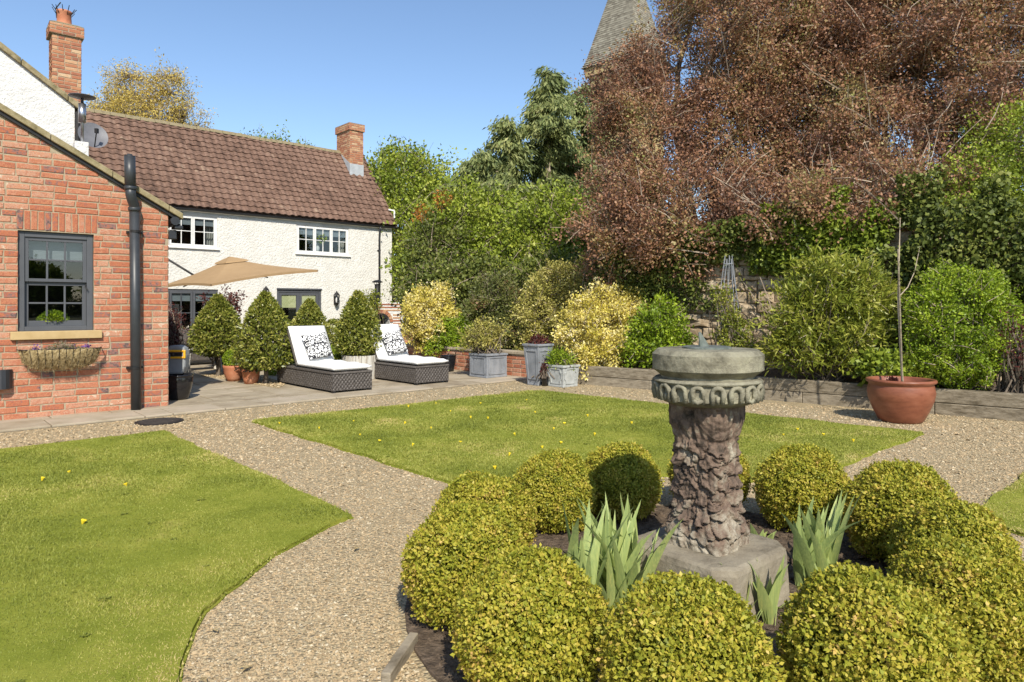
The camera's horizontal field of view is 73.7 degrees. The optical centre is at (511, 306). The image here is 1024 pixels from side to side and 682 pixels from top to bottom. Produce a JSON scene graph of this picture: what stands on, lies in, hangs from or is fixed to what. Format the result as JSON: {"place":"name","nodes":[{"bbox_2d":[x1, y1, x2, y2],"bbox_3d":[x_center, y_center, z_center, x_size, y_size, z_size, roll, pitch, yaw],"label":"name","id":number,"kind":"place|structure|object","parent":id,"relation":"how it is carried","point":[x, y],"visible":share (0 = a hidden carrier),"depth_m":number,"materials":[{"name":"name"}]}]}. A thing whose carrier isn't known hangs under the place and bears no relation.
{"place":"outdoors","nodes":[
{"label":"outdoors","id":0,"kind":"place"},
{"bbox_2d":[0,430,351,681],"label":"lawn","id":1,"kind":"structure","parent":0,"point":[55,670],"depth_m":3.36,"materials":[{"name":"green plant"}]},
{"bbox_2d":[179,517,353,681],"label":"lawn edge","id":2,"kind":"object","parent":1,"relation":"attached to","point":[212,607],"visible":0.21,"depth_m":3.00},
{"bbox_2d":[179,329,212,360],"bbox_3d":[-7.076,0.890,14.629,1.740,0.780,0.730,0,0,-42],"label":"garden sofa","id":3,"kind":"object","parent":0,"point":[195,357],"depth_m":14.63,"materials":[{"name":"grey wicker"}]},
{"bbox_2d":[0,348,526,431],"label":"patio","id":4,"kind":"structure","parent":0,"point":[210,394],"depth_m":9.62,"materials":[{"name":"stone"}]},
{"bbox_2d":[0,42,80,145],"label":"white gable block","id":5,"kind":"structure","parent":4,"relation":"on","point":[32,94],"depth_m":12.22,"materials":[{"name":"paint"}]},
{"bbox_2d":[46,2,83,102],"bbox_3d":[-9.296,-4.819,14.200,0.608,2.998,0.607,0,0,-40],"label":"tall chimney","id":6,"kind":"object","parent":5,"relation":"on","point":[64,36],"visible":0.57,"depth_m":14.02,"materials":[{"name":"brick"}]},
{"bbox_2d":[78,122,107,147],"bbox_3d":[-7.849,-3.050,12.383,1.362,0.480,0.465,0,0,30],"label":"satellite dish","id":7,"kind":"object","parent":5,"relation":"attached to","point":[95,135],"visible":0.88,"depth_m":12.20,"materials":[{"name":"grey metal"}]},
{"bbox_2d":[0,103,182,419],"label":"brick extension","id":8,"kind":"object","parent":4,"relation":"on","point":[84,242],"visible":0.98,"depth_m":8.11,"materials":[{"name":"brick"}]},
{"bbox_2d":[0,369,11,389],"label":"wall light","id":9,"kind":"object","parent":8,"relation":"attached to","point":[5,378],"visible":1,"depth_m":7.50,"materials":[{"name":"black plastic"}]},
{"bbox_2d":[36,309,69,321],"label":"windowsill plant","id":10,"kind":"object","parent":8,"relation":"on","point":[56,314],"visible":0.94,"depth_m":7.95,"materials":[{"name":"green plant"}]},
{"bbox_2d":[10,231,101,339],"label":"sash window","id":11,"kind":"structure","parent":8,"relation":"in","point":[55,270],"depth_m":8.05,"materials":[{"name":"grey paint"}]},
{"bbox_2d":[16,340,102,372],"bbox_3d":[-5.147,0.585,7.810,0.858,0.411,0.352,0,0,-41],"label":"wall basket","id":12,"kind":"object","parent":8,"relation":"attached to","point":[67,357],"depth_m":7.75,"materials":[{"name":"beige wicker"}]},
{"bbox_2d":[68,93,95,155],"bbox_3d":[-6.800,-2.785,10.800,0.380,1.110,0.380,0,0,0],"label":"flue pipe","id":13,"kind":"object","parent":8,"relation":"on","point":[82,146],"visible":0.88,"depth_m":10.76,"materials":[{"name":"silver metal"}]},
{"bbox_2d":[168,345,189,373],"bbox_3d":[-4.770,0.735,9.397,0.597,0.398,0.276,0,0,0],"label":"hose reel","id":14,"kind":"object","parent":8,"relation":"attached to","point":[179,357],"visible":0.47,"depth_m":9.35,"materials":[{"name":"grey plastic"}]},
{"bbox_2d":[168,373,193,399],"bbox_3d":[-4.519,1.091,9.242,0.385,0.335,0.385,0,0,0],"label":"glazed pot","id":15,"kind":"object","parent":4,"relation":"on","point":[180,386],"visible":0.79,"depth_m":9.12,"materials":[{"name":"black ceramic"}]},
{"bbox_2d":[168,299,194,348],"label":"leafy shrub","id":16,"kind":"object","parent":4,"relation":"on","point":[174,334],"visible":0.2,"depth_m":11.98,"materials":[{"name":"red plant"}]},
{"bbox_2d":[196,284,247,368],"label":"leafy shrub","id":17,"kind":"object","parent":4,"relation":"on","point":[231,298],"visible":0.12,"depth_m":13.78,"materials":[{"name":"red plant"}]},
{"bbox_2d":[168,256,317,286],"bbox_3d":[-7.215,-0.171,16.784,3.292,2.862,3.512,0,0,42],"label":"cantilever parasol","id":18,"kind":"object","parent":4,"relation":"on","point":[229,269],"visible":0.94,"depth_m":16.22,"materials":[{"name":"beige fabric"}]},
{"bbox_2d":[201,371,285,387],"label":"chippings","id":19,"kind":"object","parent":4,"relation":"on","point":[260,376],"visible":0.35,"depth_m":11.46,"materials":[{"name":"gravel"}]},
{"bbox_2d":[186,292,240,375],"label":"bay tree","id":20,"kind":"object","parent":19,"relation":"on","point":[218,319],"visible":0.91,"depth_m":12.09,"materials":[{"name":"green plant"}]},
{"bbox_2d":[223,364,241,380],"bbox_3d":[-4.680,1.123,11.486,0.350,0.265,0.350,0,0,0],"label":"terracotta pot","id":21,"kind":"object","parent":19,"relation":"on","point":[230,374],"visible":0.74,"depth_m":11.36,"materials":[{"name":"orange ceramic"}]},
{"bbox_2d":[241,369,259,383],"bbox_3d":[-4.248,1.135,11.110,0.310,0.240,0.310,0,0,0],"label":"terracotta pot","id":22,"kind":"object","parent":19,"relation":"on","point":[251,377],"visible":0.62,"depth_m":11.00,"materials":[{"name":"orange ceramic"}]},
{"bbox_2d":[230,290,294,382],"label":"bay tree","id":23,"kind":"object","parent":19,"relation":"on","point":[268,321],"visible":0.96,"depth_m":10.88,"materials":[{"name":"green plant"}]},
{"bbox_2d":[0,380,521,432],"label":"edging","id":24,"kind":"object","parent":4,"relation":"attached to","point":[237,408],"depth_m":8.38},
{"bbox_2d":[286,297,333,345],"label":"bay tree","id":25,"kind":"object","parent":4,"relation":"on","point":[309,312],"visible":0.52,"depth_m":13.86,"materials":[{"name":"green plant"}]},
{"bbox_2d":[277,325,372,392],"bbox_3d":[-2.989,0.789,10.759,0.668,0.937,1.919,0,0,-42],"label":"sun lounger","id":26,"kind":"object","parent":4,"relation":"on","point":[330,373],"visible":0.94,"depth_m":10.36,"materials":[{"name":"white fabric"}]},
{"bbox_2d":[301,332,332,358],"bbox_3d":[-3.121,0.629,10.948,0.430,0.430,0.150,-9,-22,-45],"label":"patterned pillow","id":27,"kind":"object","parent":26,"relation":"on","point":[317,345],"visible":1,"depth_m":10.88,"materials":[{"name":"white fabric"}]},
{"bbox_2d":[342,354,375,378],"bbox_3d":[-2.655,1.052,11.900,0.619,0.407,0.620,0,0,0],"label":"painted planter","id":28,"kind":"object","parent":4,"relation":"on","point":[369,360],"visible":0.45,"depth_m":11.66,"materials":[{"name":"white paint"}]},
{"bbox_2d":[330,289,382,355],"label":"bay tree","id":29,"kind":"object","parent":28,"relation":"on","point":[355,321],"visible":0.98,"depth_m":11.70,"materials":[{"name":"green plant"}]},
{"bbox_2d":[363,288,383,323],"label":"leafy shrub","id":30,"kind":"object","parent":4,"relation":"on","point":[373,303],"visible":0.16,"depth_m":15.55,"materials":[{"name":"green plant"}]},
{"bbox_2d":[355,280,416,342],"bbox_3d":[-3.146,0.322,16.760,1.640,1.916,1.220,0,0,-37],"label":"pizza oven","id":31,"kind":"object","parent":4,"relation":"on","point":[391,313],"visible":0.16,"depth_m":16.50,"materials":[{"name":"brick"}]},
{"bbox_2d":[371,324,448,384],"bbox_3d":[-1.930,0.789,11.783,0.668,0.937,1.919,0,0,-42],"label":"sun lounger","id":32,"kind":"object","parent":4,"relation":"on","point":[407,367],"visible":0.8,"depth_m":11.26,"materials":[{"name":"white fabric"}]},
{"bbox_2d":[380,330,407,354],"bbox_3d":[-2.062,0.629,11.972,0.430,0.430,0.150,-9,-22,-45],"label":"patterned pillow","id":33,"kind":"object","parent":32,"relation":"on","point":[394,342],"visible":1,"depth_m":11.90,"materials":[{"name":"white fabric"}]},
{"bbox_2d":[469,353,507,377],"bbox_3d":[-0.426,1.048,12.243,0.504,0.419,0.504,0,0,-42],"label":"lead planter","id":34,"kind":"object","parent":4,"relation":"on","point":[486,365],"visible":0.91,"depth_m":12.08,"materials":[{"name":"grey metal"}]},
{"bbox_2d":[453,313,509,355],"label":"pot plant","id":35,"kind":"object","parent":34,"relation":"in","point":[484,339],"visible":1,"depth_m":12.15,"materials":[{"name":"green plant"}]},
{"bbox_2d":[405,343,575,376],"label":"brick wall","id":36,"kind":"structure","parent":4,"relation":"on","point":[516,365],"depth_m":13.26,"materials":[{"name":"brick"}]},
{"bbox_2d":[409,342,581,363],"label":"bed soil","id":37,"kind":"structure","parent":0,"point":[562,348],"depth_m":12.45,"materials":[{"name":"brown soil"}]},
{"bbox_2d":[399,278,461,356],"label":"variegated shrub","id":38,"kind":"object","parent":37,"relation":"on","point":[422,315],"visible":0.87,"depth_m":13.93,"materials":[{"name":"yellow plant"}]},
{"bbox_2d":[420,312,480,357],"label":"leafy shrub","id":39,"kind":"object","parent":37,"relation":"on","point":[449,337],"visible":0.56,"depth_m":13.83,"materials":[{"name":"green plant"}]},
{"bbox_2d":[379,172,537,319],"bbox_3d":[-0.988,-1.333,18.880,4.938,5.256,4.654,0,0,0],"label":"broadleaf tree","id":40,"kind":"object","parent":37,"relation":"on","point":[479,211],"visible":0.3,"depth_m":18.43,"materials":[{"name":"green plant"}]},
{"bbox_2d":[453,265,539,350],"bbox_3d":[-0.184,0.196,14.338,2.113,2.173,1.820,0,0,23],"label":"red tinged shrub","id":41,"kind":"object","parent":37,"relation":"on","point":[492,292],"visible":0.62,"depth_m":14.09,"materials":[{"name":"green plant"}]},
{"bbox_2d":[380,200,621,340],"bbox_3d":[-0.329,-0.709,16.201,7.094,4.077,3.260,0,0,32],"label":"broadleaf tree","id":42,"kind":"object","parent":37,"relation":"on","point":[435,264],"visible":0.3,"depth_m":16.20,"materials":[{"name":"green plant"}]},
{"bbox_2d":[484,172,616,334],"bbox_3d":[1.431,-1.182,17.363,3.655,4.954,4.676,0,0,-39],"label":"broadleaf tree","id":43,"kind":"object","parent":37,"relation":"on","point":[548,208],"visible":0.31,"depth_m":17.42,"materials":[{"name":"green plant"}]},
{"bbox_2d":[503,251,613,350],"bbox_3d":[0.998,0.095,13.984,2.348,2.458,2.103,0,0,0],"label":"variegated shrub","id":44,"kind":"object","parent":37,"relation":"on","point":[548,298],"visible":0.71,"depth_m":13.56,"materials":[{"name":"green plant"}]},
{"bbox_2d":[0,380,1023,681],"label":"gravel path","id":45,"kind":"structure","parent":0,"point":[980,454],"depth_m":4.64,"materials":[{"name":"beige gravel"}]},
{"bbox_2d":[134,417,183,425],"bbox_3d":[-3.903,1.271,7.554,0.490,0.018,0.490,0,0,0],"label":"drain cover","id":46,"kind":"object","parent":45,"relation":"on","point":[158,421],"visible":1,"depth_m":7.51,"materials":[{"name":"black metal"}]},
{"bbox_2d":[381,632,417,681],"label":"edging board","id":47,"kind":"object","parent":45,"relation":"on","point":[397,662],"visible":0.86,"depth_m":2.42,"materials":[{"name":"wood"}]},
{"bbox_2d":[522,343,553,385],"bbox_3d":[0.424,0.945,11.127,0.373,0.670,0.373,0,0,-42],"label":"lead planter","id":48,"kind":"object","parent":45,"relation":"on","point":[533,355],"visible":0.79,"depth_m":11.01,"materials":[{"name":"grey metal"}]},
{"bbox_2d":[545,364,579,387],"bbox_3d":[0.814,1.106,10.935,0.403,0.347,0.403,0,0,-42],"label":"lead planter","id":49,"kind":"object","parent":45,"relation":"on","point":[565,376],"visible":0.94,"depth_m":10.81,"materials":[{"name":"grey metal"}]},
{"bbox_2d":[542,344,576,368],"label":"pot plant","id":50,"kind":"object","parent":49,"relation":"in","point":[561,356],"visible":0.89,"depth_m":10.85,"materials":[{"name":"green plant"}]},
{"bbox_2d":[577,365,1023,421],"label":"sleeper edging","id":51,"kind":"object","parent":45,"relation":"on","point":[984,404],"visible":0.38,"depth_m":8.76,"materials":[{"name":"brown wood"}]},
{"bbox_2d":[614,225,1022,381],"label":"stone wall","id":52,"kind":"structure","parent":45,"relation":"on","point":[749,308],"depth_m":11.26,"materials":[{"name":"beige stone"}]},
{"bbox_2d":[588,209,805,324],"bbox_3d":[2.907,-0.178,11.650,4.027,2.697,0.593,0,0,39],"label":"ivy","id":53,"kind":"object","parent":52,"relation":"attached to","point":[732,231],"visible":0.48,"depth_m":11.55,"materials":[{"name":"green plant"}]},
{"bbox_2d":[729,273,791,351],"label":"climbing rose","id":54,"kind":"object","parent":52,"relation":"attached to","point":[767,310],"visible":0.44,"depth_m":10.88,"materials":[{"name":"green plant"}]},
{"bbox_2d":[740,182,909,348],"bbox_3d":[4.619,-0.556,10.356,2.483,2.625,0.457,0,0,39],"label":"ivy","id":55,"kind":"object","parent":52,"relation":"attached to","point":[809,234],"visible":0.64,"depth_m":10.25,"materials":[{"name":"green plant"}]},
{"bbox_2d":[842,153,1023,356],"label":"ivy","id":56,"kind":"object","parent":52,"relation":"attached to","point":[922,221],"visible":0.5,"depth_m":9.08,"materials":[{"name":"green plant"}]},
{"bbox_2d":[865,376,937,423],"bbox_3d":[4.325,1.043,7.596,0.704,0.474,0.704,0,0,0],"label":"terracotta pot","id":57,"kind":"object","parent":45,"relation":"on","point":[909,400],"visible":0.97,"depth_m":7.36,"materials":[{"name":"orange ceramic"}]},
{"bbox_2d":[888,208,923,381],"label":"young tree","id":58,"kind":"object","parent":57,"relation":"on","point":[899,311],"visible":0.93,"depth_m":7.58,"materials":[{"name":"red plant"}]},
{"bbox_2d":[0,0,1023,286],"label":"sky","id":59,"kind":"structure","parent":0,"point":[437,72],"materials":[{"name":"blue"}]},
{"bbox_2d":[252,389,923,481],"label":"lawn","id":60,"kind":"structure","parent":0,"point":[582,446],"depth_m":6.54,"materials":[{"name":"green plant"}]},
{"bbox_2d":[252,422,923,483],"bbox_3d":[0.617,1.287,7.171,4.674,0.026,5.319,0,0,-43],"label":"lawn edge","id":61,"kind":"object","parent":60,"relation":"attached to","point":[448,483],"visible":0.12,"depth_m":5.87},
{"bbox_2d":[581,0,667,220],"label":"church spire","id":62,"kind":"structure","parent":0,"point":[617,18],"depth_m":39.20,"materials":[{"name":"grey stone"}]},
{"bbox_2d":[405,505,1010,681],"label":"soil bed","id":63,"kind":"object","parent":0,"point":[432,654],"visible":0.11,"depth_m":2.82,"materials":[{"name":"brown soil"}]},
{"bbox_2d":[398,498,528,631],"bbox_3d":[-0.189,1.040,2.778,0.539,0.496,0.545,0,0,-33],"label":"box ball","id":64,"kind":"object","parent":63,"relation":"on","point":[451,546],"visible":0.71,"depth_m":2.64,"materials":[{"name":"green plant"}]},
{"bbox_2d":[431,469,539,546],"bbox_3d":[-0.131,1.049,3.361,0.538,0.477,0.541,0,0,-14],"label":"box ball","id":65,"kind":"object","parent":63,"relation":"on","point":[513,499],"visible":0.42,"depth_m":3.27,"materials":[{"name":"green plant"}]},
{"bbox_2d":[448,543,609,681],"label":"box ball","id":66,"kind":"object","parent":63,"relation":"on","point":[518,618],"visible":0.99,"depth_m":2.10,"materials":[{"name":"green plant"}]},
{"bbox_2d":[512,448,598,534],"bbox_3d":[0.240,1.050,3.916,0.507,0.480,0.506,0,0,5],"label":"box ball","id":67,"kind":"object","parent":63,"relation":"on","point":[551,480],"visible":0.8,"depth_m":3.77,"materials":[{"name":"green plant"}]},
{"bbox_2d":[562,493,683,610],"bbox_3d":[0.425,1.030,2.868,0.602,0.500,0.476,0,0,28],"label":"iris clump","id":68,"kind":"object","parent":63,"relation":"on","point":[609,555],"visible":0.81,"depth_m":2.85,"materials":[{"name":"green plant"}]},
{"bbox_2d":[583,440,664,523],"bbox_3d":[0.655,1.046,4.121,0.520,0.483,0.508,0,0,-25],"label":"box ball","id":69,"kind":"object","parent":63,"relation":"on","point":[631,470],"visible":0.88,"depth_m":3.97,"materials":[{"name":"green plant"}]},
{"bbox_2d":[591,570,787,681],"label":"box ball","id":70,"kind":"object","parent":63,"relation":"on","point":[678,627],"visible":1,"depth_m":1.91,"materials":[{"name":"green plant"}]},
{"bbox_2d":[666,453,752,503],"bbox_3d":[1.234,1.050,4.250,0.506,0.476,0.525,0,0,-7],"label":"box ball","id":71,"kind":"object","parent":63,"relation":"on","point":[745,477],"visible":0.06,"depth_m":4.16,"materials":[{"name":"green plant"}]},
{"bbox_2d":[637,332,789,618],"bbox_3d":[0.862,0.707,3.020,0.559,1.189,0.559,0,0,-41],"label":"sundial","id":72,"kind":"object","parent":63,"relation":"on","point":[706,391],"visible":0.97,"depth_m":2.88,"materials":[{"name":"stone"}]},
{"bbox_2d":[745,554,788,624],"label":"iris clump","id":73,"kind":"object","parent":63,"relation":"on","point":[768,598],"visible":0.75,"depth_m":2.72,"materials":[{"name":"green plant"}]},
{"bbox_2d":[751,442,849,531],"bbox_3d":[1.655,1.034,3.915,0.544,0.512,0.546,0,0,-1],"label":"box ball","id":74,"kind":"object","parent":63,"relation":"on","point":[788,479],"visible":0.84,"depth_m":3.79,"materials":[{"name":"green plant"}]},
{"bbox_2d":[782,491,866,586],"bbox_3d":[1.417,1.056,3.033,0.605,0.448,0.282,0,0,-35],"label":"iris clump","id":75,"kind":"object","parent":63,"relation":"on","point":[815,546],"visible":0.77,"depth_m":3.06,"materials":[{"name":"green plant"}]},
{"bbox_2d":[773,559,980,681],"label":"box ball","id":76,"kind":"object","parent":63,"relation":"on","point":[851,622],"visible":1,"depth_m":1.91,"materials":[{"name":"green plant"}]},
{"bbox_2d":[838,457,961,564],"bbox_3d":[1.943,1.027,3.419,0.577,0.522,0.575,0,0,-2],"label":"box ball","id":77,"kind":"object","parent":63,"relation":"on","point":[876,485],"visible":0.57,"depth_m":3.32,"materials":[{"name":"green plant"}]},
{"bbox_2d":[884,531,1023,681],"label":"box ball","id":78,"kind":"object","parent":63,"relation":"on","point":[978,591],"visible":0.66,"depth_m":2.22,"materials":[{"name":"green plant"}]},
{"bbox_2d":[884,497,1023,568],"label":"box ball","id":79,"kind":"object","parent":63,"relation":"on","point":[977,523],"visible":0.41,"depth_m":2.82,"materials":[{"name":"green plant"}]},
{"bbox_2d":[613,362,996,391],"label":"raised soil","id":80,"kind":"structure","parent":0,"point":[776,373],"depth_m":9.81,"materials":[{"name":"brown soil"}]},
{"bbox_2d":[551,277,649,380],"bbox_3d":[1.639,0.427,11.878,1.959,1.927,1.940,0,0,0],"label":"variegated shrub","id":81,"kind":"object","parent":80,"relation":"on","point":[596,343],"visible":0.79,"depth_m":11.69,"materials":[{"name":"yellow plant"}]},
{"bbox_2d":[613,290,697,367],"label":"leafy shrub","id":82,"kind":"object","parent":80,"relation":"on","point":[655,327],"visible":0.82,"depth_m":11.09,"materials":[{"name":"green plant"}]},
{"bbox_2d":[716,255,738,343],"bbox_3d":[3.262,0.123,10.300,0.430,1.774,0.410,0,0,0],"label":"wire obelisk","id":83,"kind":"object","parent":80,"relation":"on","point":[731,267],"visible":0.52,"depth_m":10.27,"materials":[{"name":"grey metal"}]},
{"bbox_2d":[547,0,918,298],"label":"plum tree","id":84,"kind":"object","parent":80,"relation":"on","point":[738,77],"visible":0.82,"depth_m":12.42,"materials":[{"name":"brown plant"}]},
{"bbox_2d":[706,282,765,358],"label":"leafy shrub","id":85,"kind":"object","parent":80,"relation":"on","point":[732,334],"visible":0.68,"depth_m":10.04,"materials":[{"name":"green plant"}]},
{"bbox_2d":[747,242,912,381],"bbox_3d":[4.245,0.085,9.171,2.240,1.949,1.631,0,0,0],"label":"slender leaved shrub","id":86,"kind":"object","parent":80,"relation":"on","point":[830,328],"visible":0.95,"depth_m":8.87,"materials":[{"name":"green plant"}]},
{"bbox_2d":[757,0,1023,241],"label":"plum tree","id":87,"kind":"object","parent":80,"relation":"on","point":[932,39],"visible":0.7,"depth_m":11.50,"materials":[{"name":"brown plant"}]},
{"bbox_2d":[846,339,938,386],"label":"leafy shrub","id":88,"kind":"object","parent":80,"relation":"on","point":[882,362],"visible":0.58,"depth_m":8.30,"materials":[{"name":"green plant"}]},
{"bbox_2d":[892,255,1023,390],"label":"leafy shrub","id":89,"kind":"object","parent":80,"relation":"on","point":[956,333],"visible":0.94,"depth_m":8.18,"materials":[{"name":"green plant"}]},
{"bbox_2d":[991,304,1023,392],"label":"bare shrub","id":90,"kind":"object","parent":80,"relation":"on","point":[1013,378],"visible":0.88,"depth_m":7.84,"materials":[{"name":"red plant"}]},
{"bbox_2d":[981,472,1023,534],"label":"lawn","id":91,"kind":"structure","parent":0,"point":[1011,498],"depth_m":4.29,"materials":[{"name":"green plant"}]},
{"label":"ground","id":92,"kind":"structure","parent":0,"visible":0},
{"bbox_2d":[84,47,218,127],"bbox_3d":[-21.646,-6.723,39.688,8.720,16.015,5.027,0,0,0],"label":"birch tree","id":93,"kind":"object","parent":92,"relation":"on","point":[124,100],"visible":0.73,"depth_m":39.25,"materials":[{"name":"yellow plant"}]},
{"bbox_2d":[86,108,398,344],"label":"cottage","id":94,"kind":"structure","parent":92,"relation":"on","point":[260,200],"depth_m":22.61,"materials":[{"name":"white paint"}]},
{"bbox_2d":[168,289,217,328],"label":"window","id":95,"kind":"structure","parent":94,"relation":"in","point":[186,298],"depth_m":20.86,"materials":[{"name":"grey glass"}]},
{"bbox_2d":[168,215,219,249],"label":"window","id":96,"kind":"structure","parent":94,"relation":"in","point":[198,232],"depth_m":21.14,"materials":[{"name":"white paint"}]},
{"bbox_2d":[295,225,350,256],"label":"window","id":97,"kind":"structure","parent":94,"relation":"in","point":[336,244],"depth_m":23.83,"materials":[{"name":"white paint"}]},
{"bbox_2d":[335,122,364,175],"bbox_3d":[-6.293,-5.795,26.507,0.678,2.473,1.138,0,0,-42],"label":"ridge chimney","id":98,"kind":"object","parent":94,"relation":"on","point":[349,141],"visible":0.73,"depth_m":26.14,"materials":[{"name":"brick"}]},
{"bbox_2d":[240,120,314,145],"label":"broadleaf tree","id":99,"kind":"object","parent":92,"relation":"on","point":[282,139],"visible":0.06,"depth_m":43.69,"materials":[{"name":"green plant"}]},
{"bbox_2d":[363,134,466,301],"bbox_3d":[-4.352,-3.004,27.770,6.072,8.599,6.994,0,0,0],"label":"broadleaf tree","id":100,"kind":"object","parent":92,"relation":"on","point":[423,182],"visible":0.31,"depth_m":27.57,"materials":[{"name":"green plant"}]},
{"bbox_2d":[441,148,501,218],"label":"cypress tree","id":101,"kind":"object","parent":92,"relation":"on","point":[482,162],"visible":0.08,"depth_m":23.52,"materials":[{"name":"green plant"}]},
{"bbox_2d":[476,114,546,214],"bbox_3d":[-0.403,-2.795,24.601,6.155,8.223,5.147,0,0,0],"label":"cypress tree","id":102,"kind":"object","parent":92,"relation":"on","point":[513,156],"visible":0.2,"depth_m":24.32,"materials":[{"name":"green plant"}]},
{"bbox_2d":[511,65,615,220],"bbox_3d":[1.231,-3.879,25.120,6.086,10.319,6.114,0,0,0],"label":"cypress tree","id":103,"kind":"object","parent":92,"relation":"on","point":[548,126],"visible":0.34,"depth_m":25.16,"materials":[{"name":"green plant"}]},
{"bbox_2d":[553,81,616,330],"bbox_3d":[2.922,-3.759,25.835,5.211,10.078,4.637,0,0,32],"label":"cypress tree","id":104,"kind":"object","parent":92,"relation":"on","point":[580,114],"visible":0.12,"depth_m":26.21,"materials":[{"name":"green plant"}]},
{"bbox_2d":[888,89,1023,232],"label":"hawthorn","id":105,"kind":"object","parent":92,"relation":"on","point":[998,160],"visible":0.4,"depth_m":10.15,"materials":[{"name":"green plant"}]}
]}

